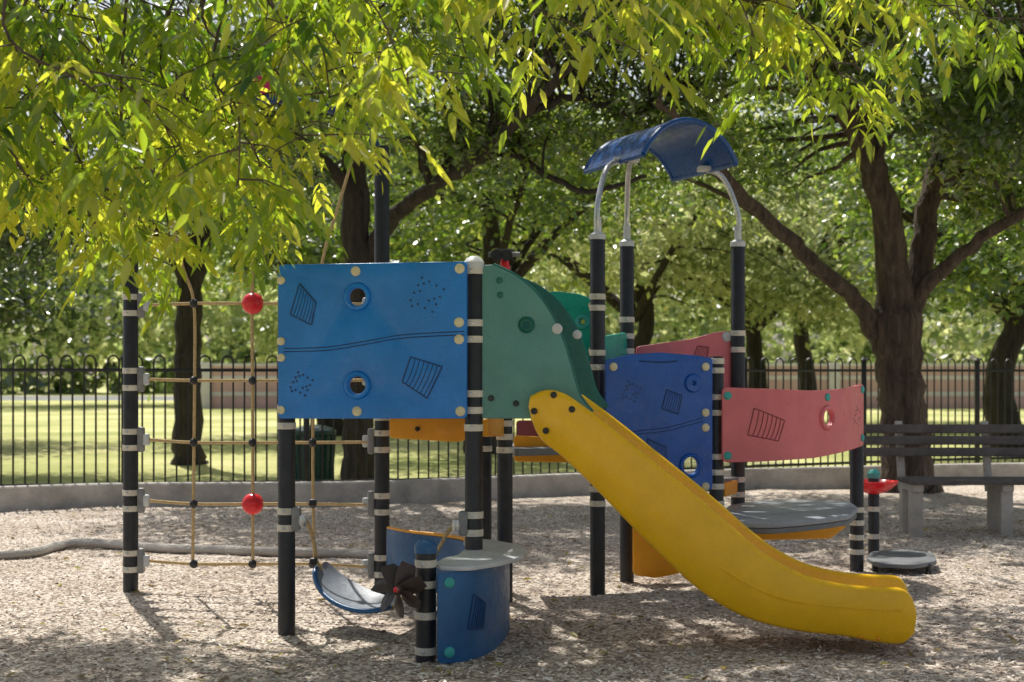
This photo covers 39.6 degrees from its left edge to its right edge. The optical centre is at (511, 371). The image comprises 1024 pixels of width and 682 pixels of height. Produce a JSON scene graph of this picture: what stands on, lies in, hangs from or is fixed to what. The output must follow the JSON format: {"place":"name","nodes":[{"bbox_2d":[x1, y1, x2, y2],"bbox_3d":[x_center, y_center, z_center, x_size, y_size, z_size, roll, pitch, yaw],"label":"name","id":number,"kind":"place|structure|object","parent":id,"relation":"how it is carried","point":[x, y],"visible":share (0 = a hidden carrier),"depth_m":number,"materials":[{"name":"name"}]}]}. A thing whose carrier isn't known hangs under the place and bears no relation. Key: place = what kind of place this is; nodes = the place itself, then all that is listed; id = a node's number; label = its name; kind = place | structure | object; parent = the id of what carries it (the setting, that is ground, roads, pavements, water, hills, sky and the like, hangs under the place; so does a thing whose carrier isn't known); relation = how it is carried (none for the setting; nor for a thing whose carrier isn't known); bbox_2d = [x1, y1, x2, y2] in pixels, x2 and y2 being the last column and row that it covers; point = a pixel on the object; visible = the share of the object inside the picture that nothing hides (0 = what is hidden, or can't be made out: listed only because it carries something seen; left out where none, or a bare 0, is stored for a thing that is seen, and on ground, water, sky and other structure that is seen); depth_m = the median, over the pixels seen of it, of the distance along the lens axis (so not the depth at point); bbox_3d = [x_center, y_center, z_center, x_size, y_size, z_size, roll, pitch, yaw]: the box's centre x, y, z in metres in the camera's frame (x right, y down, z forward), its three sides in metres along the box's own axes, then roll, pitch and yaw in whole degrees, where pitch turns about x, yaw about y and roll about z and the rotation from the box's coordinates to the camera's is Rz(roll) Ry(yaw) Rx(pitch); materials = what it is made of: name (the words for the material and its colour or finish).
{"place":"outdoors","nodes":[
{"label":"outdoors","id":0,"kind":"place"},
{"bbox_2d":[2,396,173,399],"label":"road","id":1,"kind":"structure","parent":0,"point":[76,398],"depth_m":77.77,"materials":[{"name":"grey asphalt"}]},
{"bbox_2d":[0,0,1016,375],"label":"sky","id":2,"kind":"structure","parent":0,"point":[91,1],"materials":[{"name":"white"}]},
{"bbox_2d":[0,485,1023,681],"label":"mulch ground","id":3,"kind":"structure","parent":0,"point":[969,497],"depth_m":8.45,"materials":[{"name":"beige wood"}]},
{"bbox_2d":[0,538,373,559],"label":"border edging","id":4,"kind":"object","parent":3,"relation":"on","point":[166,548],"visible":0.67,"depth_m":10.72,"materials":[{"name":"concrete"}]},
{"bbox_2d":[371,526,527,663],"bbox_3d":[-0.340,1.137,7.640,0.842,0.494,1.976,0,0,0],"label":"activity table","id":5,"kind":"object","parent":3,"relation":"on","point":[473,602],"visible":0.92,"depth_m":6.87,"materials":[{"name":"blue plastic"},{"name":"grey plastic"},{"name":"brown plastic"}]},
{"bbox_2d":[122,145,879,662],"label":"posts","id":6,"kind":"object","parent":3,"relation":"on","point":[478,477],"visible":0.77,"depth_m":8.84,"materials":[{"name":"metal"}]},
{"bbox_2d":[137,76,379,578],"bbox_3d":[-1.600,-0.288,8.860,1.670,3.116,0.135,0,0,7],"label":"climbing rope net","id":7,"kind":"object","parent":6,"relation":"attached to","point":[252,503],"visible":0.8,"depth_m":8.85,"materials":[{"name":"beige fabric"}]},
{"bbox_2d":[277,262,466,418],"bbox_3d":[-0.743,-0.163,7.488,1.037,0.822,0.045,0,0,12],"label":"front blue panel","id":8,"kind":"object","parent":6,"relation":"attached to","point":[396,340],"visible":1,"depth_m":7.48,"materials":[{"name":"blue plastic"}]},
{"bbox_2d":[291,499,467,613],"bbox_3d":[-0.655,1.001,7.749,0.994,0.592,0.496,0,0,15],"label":"hanging swing seat","id":9,"kind":"object","parent":6,"relation":"attached to","point":[335,587],"visible":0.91,"depth_m":7.81,"materials":[{"name":"plastic"}]},
{"bbox_2d":[488,249,519,269],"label":"toy binoculars","id":10,"kind":"object","parent":6,"relation":"attached to","point":[504,256],"visible":0.91,"depth_m":8.52,"materials":[{"name":"black plastic"}]},
{"bbox_2d":[482,263,593,418],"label":"green arch panel","id":11,"kind":"structure","parent":6,"relation":"attached to","point":[521,365],"depth_m":7.43,"materials":[{"name":"green plastic"}]},
{"bbox_2d":[522,278,608,408],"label":"green arch panel rear","id":12,"kind":"structure","parent":6,"relation":"attached to","point":[572,333],"depth_m":8.57,"materials":[{"name":"green plastic"}]},
{"bbox_2d":[390,418,845,577],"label":"orange panels","id":13,"kind":"object","parent":6,"relation":"attached to","point":[649,560],"visible":0.45,"depth_m":8.96,"materials":[{"name":"orange plastic"}]},
{"bbox_2d":[516,291,730,435],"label":"panels","id":14,"kind":"object","parent":6,"relation":"attached to","point":[575,305],"visible":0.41,"depth_m":9.40,"materials":[{"name":"red plastic"}]},
{"bbox_2d":[513,444,738,482],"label":"decks","id":15,"kind":"object","parent":6,"relation":"attached to","point":[527,451],"visible":0.22,"depth_m":8.77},
{"bbox_2d":[605,353,711,490],"bbox_3d":[0.925,0.314,8.902,0.724,0.871,0.045,0,0,-18],"label":"navy panel","id":16,"kind":"object","parent":6,"relation":"attached to","point":[660,403],"visible":0.86,"depth_m":8.92,"materials":[{"name":"blue plastic"}]},
{"bbox_2d":[583,117,741,239],"bbox_3d":[0.899,-1.238,9.419,1.235,0.778,0.871,0,0,-32],"label":"roof canopy","id":17,"kind":"object","parent":6,"relation":"attached to","point":[673,148],"visible":1,"depth_m":9.44,"materials":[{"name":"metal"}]},
{"bbox_2d":[722,384,864,461],"bbox_3d":[1.918,0.329,9.317,1.313,0.490,0.201,0,0,-35],"label":"pink curved panel","id":18,"kind":"object","parent":6,"relation":"attached to","point":[758,425],"visible":1,"depth_m":9.12,"materials":[{"name":"pink plastic"}]},
{"bbox_2d":[849,479,897,493],"bbox_3d":[2.645,0.843,10.400,0.350,0.095,0.350,0,0,0],"label":"red spinner bowl","id":19,"kind":"object","parent":6,"relation":"attached to","point":[882,486],"visible":0.77,"depth_m":10.28,"materials":[{"name":"plastic"}]},
{"bbox_2d":[0,0,1023,336],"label":"overhanging tree","id":20,"kind":"object","parent":3,"relation":"on","point":[182,126],"visible":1,"depth_m":5.76,"materials":[{"name":"green plant"}]},
{"bbox_2d":[0,510,1023,681],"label":"fallen leaves","id":21,"kind":"object","parent":3,"relation":"on","point":[497,663],"visible":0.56,"depth_m":7.65,"materials":[{"name":"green plant"}]},
{"bbox_2d":[529,390,916,643],"bbox_3d":[1.082,0.716,7.397,1.940,1.250,0.500,0,0,12],"label":"playground slide","id":22,"kind":"object","parent":3,"relation":"on","point":[695,534],"visible":0.98,"depth_m":7.20,"materials":[{"name":"yellow plastic"}]},
{"bbox_2d":[583,0,1023,493],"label":"shade tree","id":23,"kind":"object","parent":3,"relation":"on","point":[891,322],"visible":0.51,"depth_m":16.22,"materials":[{"name":"green plant"}]},
{"bbox_2d":[864,421,1023,536],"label":"park bench","id":24,"kind":"object","parent":3,"relation":"on","point":[1000,490],"visible":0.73,"depth_m":12.44,"materials":[{"name":"grey wood"}]},
{"bbox_2d":[2,376,1023,483],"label":"lawn ground","id":25,"kind":"structure","parent":0,"point":[113,443],"depth_m":26.59,"materials":[{"name":"green plant"}]},
{"bbox_2d":[0,67,167,366],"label":"park tree","id":26,"kind":"object","parent":25,"relation":"on","point":[33,311],"visible":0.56,"depth_m":27.95,"materials":[{"name":"green plant"}]},
{"bbox_2d":[0,0,435,465],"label":"shade tree","id":27,"kind":"object","parent":25,"relation":"on","point":[183,326],"visible":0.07,"depth_m":21.75,"materials":[{"name":"green plant"}]},
{"bbox_2d":[295,425,335,479],"bbox_3d":[-2.450,1.025,17.600,0.550,0.750,0.550,0,0,0],"label":"trash can","id":28,"kind":"object","parent":25,"relation":"on","point":[327,456],"visible":0.39,"depth_m":17.42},
{"bbox_2d":[42,7,606,435],"bbox_3d":[-4.029,-3.339,32.054,12.234,9.801,10.071,0,0,0],"label":"park tree","id":29,"kind":"object","parent":25,"relation":"on","point":[310,257],"visible":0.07,"depth_m":30.92,"materials":[{"name":"green plant"}]},
{"bbox_2d":[22,0,819,479],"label":"shade tree","id":30,"kind":"object","parent":25,"relation":"on","point":[482,150],"visible":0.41,"depth_m":15.96,"materials":[{"name":"green plant"}]},
{"bbox_2d":[278,6,704,453],"bbox_3d":[-0.515,-2.640,25.155,8.246,8.496,8.473,0,0,0],"label":"park tree","id":31,"kind":"object","parent":25,"relation":"on","point":[521,204],"visible":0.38,"depth_m":24.35,"materials":[{"name":"green plant"}]},
{"bbox_2d":[0,49,1023,401],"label":"distant tree foliage","id":32,"kind":"object","parent":25,"relation":"on","point":[234,315],"visible":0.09,"depth_m":60.44,"materials":[{"name":"green plant"}]},
{"bbox_2d":[0,463,1023,511],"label":"concrete kerb","id":33,"kind":"structure","parent":25,"relation":"on","point":[43,497],"depth_m":15.00,"materials":[{"name":"grey concrete"}]},
{"bbox_2d":[0,354,1023,485],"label":"metal fence","id":34,"kind":"object","parent":33,"relation":"on","point":[864,370],"visible":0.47,"depth_m":15.24,"materials":[{"name":"black metal"}]},
{"bbox_2d":[0,218,1023,393],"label":"distant hedge foliage","id":35,"kind":"object","parent":25,"relation":"on","point":[774,354],"visible":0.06,"depth_m":93.58,"materials":[{"name":"green plant"}]},
{"bbox_2d":[200,362,1023,408],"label":"brick wall","id":36,"kind":"structure","parent":25,"relation":"on","point":[238,394],"depth_m":55.85,"materials":[{"name":"brown brick"}]},
{"bbox_2d":[447,35,874,353],"bbox_3d":[3.300,-3.629,34.950,11.262,10.451,11.338,0,0,34],"label":"park tree","id":37,"kind":"object","parent":25,"relation":"on","point":[644,315],"visible":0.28,"depth_m":33.95,"materials":[{"name":"green plant"}]},
{"bbox_2d":[575,93,875,388],"bbox_3d":[6.182,-2.967,36.816,9.576,8.997,8.653,0,0,0],"label":"park tree","id":38,"kind":"object","parent":25,"relation":"on","point":[754,352],"visible":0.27,"depth_m":35.90,"materials":[{"name":"green plant"}]},
{"bbox_2d":[580,0,951,390],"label":"park tree","id":39,"kind":"object","parent":25,"relation":"on","point":[803,353],"visible":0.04,"depth_m":40.78,"materials":[{"name":"green plant"}]},
{"bbox_2d":[747,0,1023,446],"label":"park tree","id":40,"kind":"object","parent":25,"relation":"on","point":[975,276],"visible":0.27,"depth_m":23.96,"materials":[{"name":"green plant"}]},
{"bbox_2d":[828,56,1019,324],"bbox_3d":[13.530,-3.436,31.443,12.971,9.978,11.229,0,0,0],"label":"park tree","id":41,"kind":"object","parent":25,"relation":"on","point":[870,288],"visible":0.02,"depth_m":31.80,"materials":[{"name":"green plant"}]}
]}

